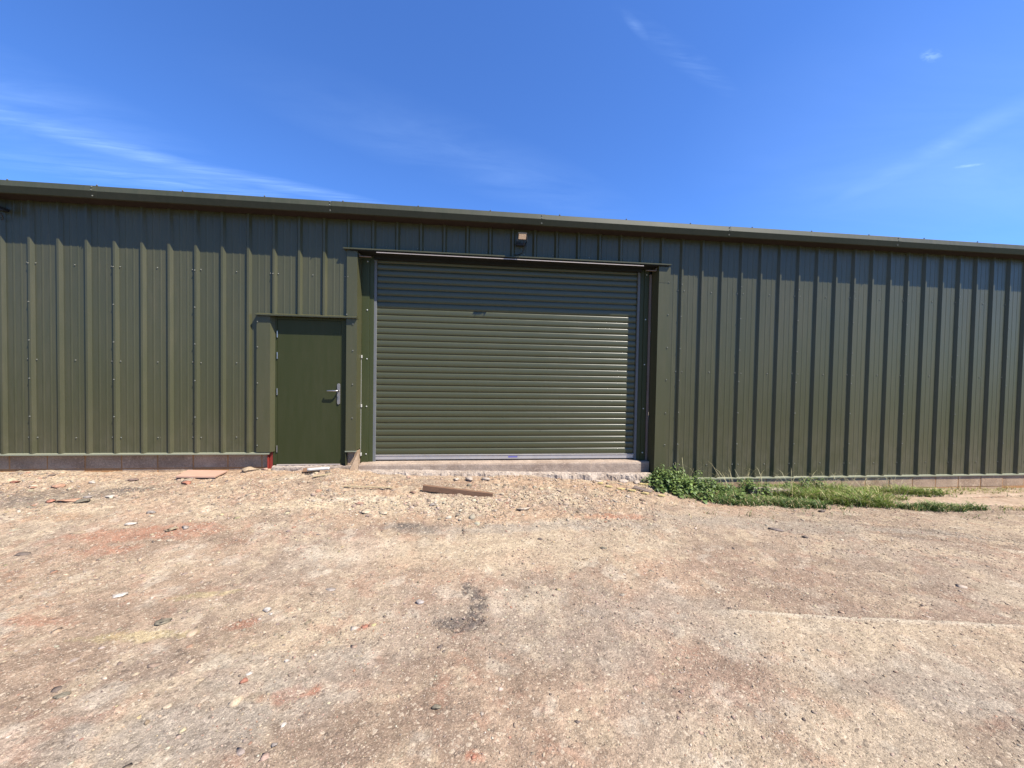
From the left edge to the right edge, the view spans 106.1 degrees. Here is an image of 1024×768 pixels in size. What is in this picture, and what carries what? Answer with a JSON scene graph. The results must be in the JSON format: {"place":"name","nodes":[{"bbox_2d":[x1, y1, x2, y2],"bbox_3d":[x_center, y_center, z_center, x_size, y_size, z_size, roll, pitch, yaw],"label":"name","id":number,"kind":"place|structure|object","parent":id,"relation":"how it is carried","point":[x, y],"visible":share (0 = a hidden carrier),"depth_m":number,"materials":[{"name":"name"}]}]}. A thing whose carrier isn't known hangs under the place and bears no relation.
{"place":"outdoors","nodes":[
{"label":"outdoors","id":0,"kind":"place"},
{"bbox_2d":[0,412,1023,767],"bbox_3d":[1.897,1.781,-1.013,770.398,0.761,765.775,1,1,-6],"label":"ground","id":1,"kind":"structure","parent":0,"point":[598,750],"depth_m":2.48,"materials":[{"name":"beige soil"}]},
{"bbox_2d":[14,552,31,555],"bbox_3d":[-4.176,1.450,3.296,0.118,0.025,0.057,1,1,-12],"label":"stone","id":2,"kind":"object","parent":1,"relation":"on","point":[22,553],"visible":1,"depth_m":3.28,"materials":[{"name":"grey stone"}]},
{"bbox_2d":[51,484,65,487],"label":"stone","id":3,"kind":"object","parent":1,"relation":"on","point":[58,485],"visible":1,"depth_m":4.59,"materials":[{"name":"brown stone"}]},
{"bbox_2d":[53,691,70,698],"bbox_3d":[-2.263,1.563,1.933,0.064,0.010,0.034,0,2,-43],"label":"stone","id":4,"kind":"object","parent":1,"relation":"on","point":[62,694],"visible":1,"depth_m":1.93,"materials":[{"name":"beige stone"}]},
{"bbox_2d":[57,498,81,501],"bbox_3d":[-4.887,1.279,4.238,0.219,0.034,0.114,1,1,-6],"label":"stone","id":5,"kind":"object","parent":1,"relation":"on","point":[70,500],"visible":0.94,"depth_m":4.22,"materials":[{"name":"beige stone"}]},
{"bbox_2d":[74,499,90,502],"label":"stone","id":6,"kind":"object","parent":1,"relation":"on","point":[80,500],"visible":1,"depth_m":4.20,"materials":[{"name":"beige stone"}]},
{"bbox_2d":[112,592,128,597],"bbox_3d":[-2.837,1.523,2.779,0.098,0.012,0.060,0,2,-31],"label":"stone","id":7,"kind":"object","parent":1,"relation":"on","point":[119,595],"visible":1,"depth_m":2.78,"materials":[{"name":"white stone"}]},
{"bbox_2d":[154,618,171,624],"bbox_3d":[-2.265,1.542,2.497,0.077,0.018,0.070,1,1,-6],"label":"stone","id":8,"kind":"object","parent":1,"relation":"on","point":[162,621],"visible":1,"depth_m":2.50,"materials":[{"name":"beige stone"}]},
{"bbox_2d":[162,702,172,709],"bbox_3d":[-1.687,1.578,1.883,0.042,0.015,0.027,0,2,-35],"label":"stone","id":9,"kind":"object","parent":1,"relation":"on","point":[168,705],"visible":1,"depth_m":1.88,"materials":[{"name":"white stone"}]},
{"bbox_2d":[164,527,177,531],"bbox_3d":[-3.302,1.411,3.737,0.093,0.040,0.058,1,1,-6],"label":"stone","id":10,"kind":"object","parent":1,"relation":"on","point":[169,529],"visible":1,"depth_m":3.72,"materials":[{"name":"beige stone"}]},
{"bbox_2d":[181,481,190,484],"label":"stone","id":11,"kind":"object","parent":1,"relation":"on","point":[186,482],"visible":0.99,"depth_m":4.80,"materials":[{"name":"stone"}]},
{"bbox_2d":[176,470,227,477],"bbox_3d":[-4.154,1.200,5.142,0.569,0.022,0.370,1,1,-6],"label":"board","id":12,"kind":"object","parent":1,"relation":"on","point":[201,473],"visible":1,"depth_m":5.10,"materials":[{"name":"brown wood"}]},
{"bbox_2d":[239,677,247,683],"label":"stone","id":13,"kind":"object","parent":1,"relation":"on","point":[244,680],"visible":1,"depth_m":2.03,"materials":[{"name":"stone"}]},
{"bbox_2d":[242,467,258,471],"bbox_3d":[-3.606,1.177,5.314,0.224,0.060,0.119,1,1,-6],"label":"stone","id":14,"kind":"object","parent":1,"relation":"on","point":[246,469],"visible":1,"depth_m":5.29,"materials":[{"name":"beige stone"}]},
{"bbox_2d":[263,607,271,611],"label":"stone","id":15,"kind":"object","parent":1,"relation":"on","point":[266,609],"visible":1,"depth_m":2.65,"materials":[{"name":"white stone"}]},
{"bbox_2d":[302,466,320,472],"bbox_3d":[-2.776,1.184,5.337,0.220,0.049,0.100,0,1,-22],"label":"wood scrap","id":16,"kind":"object","parent":1,"relation":"on","point":[304,469],"visible":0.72,"depth_m":5.30,"materials":[{"name":"brown wood"}]},
{"bbox_2d":[272,464,351,470],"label":"concrete sill","id":17,"kind":"structure","parent":1,"relation":"on","point":[297,467],"depth_m":5.44,"materials":[{"name":"grey concrete"}]},
{"bbox_2d":[307,467,329,470],"bbox_3d":[-2.649,1.164,5.272,0.282,0.042,0.056,1,1,-20],"label":"pipe offcut","id":18,"kind":"object","parent":1,"relation":"on","point":[318,468],"visible":1,"depth_m":5.26,"materials":[{"name":"grey plastic"}]},
{"bbox_2d":[349,453,358,470],"bbox_3d":[-2.248,1.122,5.451,0.019,0.250,0.264,1,1,13],"label":"slate","id":19,"kind":"object","parent":1,"relation":"on","point":[355,465],"visible":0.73,"depth_m":5.50,"materials":[{"name":"stone"}]},
{"bbox_2d":[0,469,716,537],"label":"rubble gravel","id":20,"kind":"structure","parent":1,"relation":"on","point":[471,516],"depth_m":4.67,"materials":[{"name":"beige gravel"}]},
{"bbox_2d":[361,509,370,512],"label":"stone","id":21,"kind":"object","parent":1,"relation":"on","point":[366,511],"visible":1,"depth_m":4.27,"materials":[{"name":"beige stone"}]},
{"bbox_2d":[344,485,392,487],"bbox_3d":[-1.817,1.305,4.884,0.601,0.037,0.022,1,1,-4],"label":"lath","id":22,"kind":"object","parent":1,"relation":"on","point":[367,486],"visible":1,"depth_m":4.88,"materials":[{"name":"brown wood"}]},
{"bbox_2d":[416,599,423,604],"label":"stone","id":23,"kind":"object","parent":1,"relation":"on","point":[418,601],"visible":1,"depth_m":2.77,"materials":[{"name":"white stone"}]},
{"bbox_2d":[431,704,440,708],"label":"stone","id":24,"kind":"object","parent":1,"relation":"on","point":[436,706],"visible":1,"depth_m":1.90,"materials":[{"name":"beige stone"}]},
{"bbox_2d":[422,484,492,496],"bbox_3d":[-0.688,1.364,4.879,0.897,0.149,0.050,1,1,3],"label":"timber","id":25,"kind":"object","parent":1,"relation":"on","point":[445,490],"visible":0.83,"depth_m":4.86,"materials":[{"name":"brown wood"}]},
{"bbox_2d":[434,579,487,632],"bbox_3d":[-0.283,1.602,2.780,0.357,0.041,0.616,1,1,21],"label":"dark grit","id":26,"kind":"object","parent":1,"relation":"on","point":[473,618],"visible":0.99,"depth_m":2.63,"materials":[{"name":"grey gravel"}]},
{"bbox_2d":[359,459,648,472],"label":"concrete slab","id":27,"kind":"structure","parent":1,"relation":"on","point":[615,465],"depth_m":5.86,"materials":[{"name":"grey concrete"}]},
{"bbox_2d":[358,469,654,484],"bbox_3d":[-0.018,1.460,5.694,4.460,0.385,0.244,1,1,-6],"label":"rough footing","id":28,"kind":"object","parent":1,"relation":"on","point":[629,476],"visible":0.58,"depth_m":5.79,"materials":[{"name":"concrete"}]},
{"bbox_2d":[344,490,674,518],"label":"chalk clods","id":29,"kind":"object","parent":1,"relation":"on","point":[473,500],"visible":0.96,"depth_m":4.68,"materials":[{"name":"beige stone"}]},
{"bbox_2d":[0,179,1023,489],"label":"metal shed","id":30,"kind":"structure","parent":1,"relation":"on","point":[156,331],"depth_m":5.89,"materials":[{"name":"green paint"}]},
{"bbox_2d":[0,206,8,219],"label":"floodlight","id":31,"kind":"object","parent":30,"relation":"attached to","point":[3,209],"visible":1,"depth_m":4.95,"materials":[{"name":"black plastic"}]},
{"bbox_2d":[273,317,345,465],"bbox_3d":[-2.872,0.111,5.493,1.004,2.102,0.159,1,1,-6],"label":"side door","id":32,"kind":"structure","parent":30,"relation":"in","point":[310,353],"depth_m":5.49,"materials":[{"name":"green paint"}]},
{"bbox_2d":[516,232,526,255],"bbox_3d":[0.128,-2.044,5.626,0.162,0.275,0.242,1,1,-6],"label":"floodlight","id":33,"kind":"object","parent":30,"relation":"attached to","point":[522,236],"visible":1,"depth_m":5.55,"materials":[{"name":"black plastic"}]},
{"bbox_2d":[516,507,529,509],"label":"stone","id":34,"kind":"object","parent":1,"relation":"on","point":[524,508],"visible":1,"depth_m":4.51,"materials":[{"name":"white stone"}]},
{"bbox_2d":[619,479,628,482],"bbox_3d":[1.693,1.470,5.836,0.148,0.060,0.160,1,1,10],"label":"concrete chunk","id":35,"kind":"object","parent":1,"relation":"on","point":[623,480],"visible":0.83,"depth_m":5.79,"materials":[{"name":"concrete"}]},
{"bbox_2d":[633,485,651,492],"bbox_3d":[1.825,1.472,5.389,0.256,0.048,0.049,2,2,39],"label":"wood scrap","id":36,"kind":"object","parent":1,"relation":"on","point":[642,489],"visible":1,"depth_m":5.38,"materials":[{"name":"grey wood"}]},
{"bbox_2d":[641,463,743,504],"bbox_3d":[2.665,1.450,5.647,1.378,0.474,0.924,1,1,-6],"label":"nettle clump","id":37,"kind":"object","parent":1,"relation":"on","point":[663,480],"visible":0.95,"depth_m":5.61,"materials":[{"name":"green plant"}]},
{"bbox_2d":[707,477,787,497],"bbox_3d":[3.614,1.592,5.938,1.285,0.320,0.613,1,1,-6],"label":"nettle clump","id":38,"kind":"object","parent":1,"relation":"on","point":[744,487],"visible":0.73,"depth_m":5.87,"materials":[{"name":"green plant"}]},
{"bbox_2d":[746,487,790,496],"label":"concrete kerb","id":39,"kind":"structure","parent":1,"relation":"on","point":[771,491],"depth_m":5.91,"materials":[{"name":"beige concrete"}]},
{"bbox_2d":[768,527,782,530],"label":"stone","id":40,"kind":"object","parent":1,"relation":"on","point":[775,529],"visible":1,"depth_m":4.33,"materials":[{"name":"grey stone"}]},
{"bbox_2d":[675,460,911,508],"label":"grass","id":41,"kind":"structure","parent":1,"relation":"on","point":[856,497],"depth_m":5.78,"materials":[{"name":"green plant"}]},
{"bbox_2d":[784,477,847,489],"bbox_3d":[4.861,1.637,6.189,1.258,0.302,0.381,1,1,-6],"label":"nettle clump","id":42,"kind":"object","parent":1,"relation":"on","point":[808,481],"visible":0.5,"depth_m":6.14,"materials":[{"name":"green plant"}]},
{"bbox_2d":[638,483,1020,518],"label":"grass","id":43,"kind":"structure","parent":1,"relation":"on","point":[792,503],"depth_m":5.35,"materials":[{"name":"green plant"}]},
{"bbox_2d":[895,497,995,512],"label":"grass","id":44,"kind":"structure","parent":1,"relation":"on","point":[930,505],"depth_m":5.41,"materials":[{"name":"green plant"}]},
{"bbox_2d":[938,486,1023,510],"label":"grass","id":45,"kind":"structure","parent":1,"relation":"on","point":[1000,490],"depth_m":6.47,"materials":[{"name":"green plant"}]},
{"bbox_2d":[0,0,1023,331],"label":"sky","id":46,"kind":"structure","parent":0,"point":[891,118],"materials":[{"name":"blue"}]},
{"bbox_2d":[886,489,1023,506],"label":"concrete path","id":47,"kind":"structure","parent":0,"point":[1007,501],"depth_m":5.99,"materials":[{"name":"beige concrete"}]},
{"bbox_2d":[846,484,962,496],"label":"grass","id":48,"kind":"structure","parent":47,"relation":"on","point":[919,490],"depth_m":6.25,"materials":[{"name":"green plant"}]}
]}

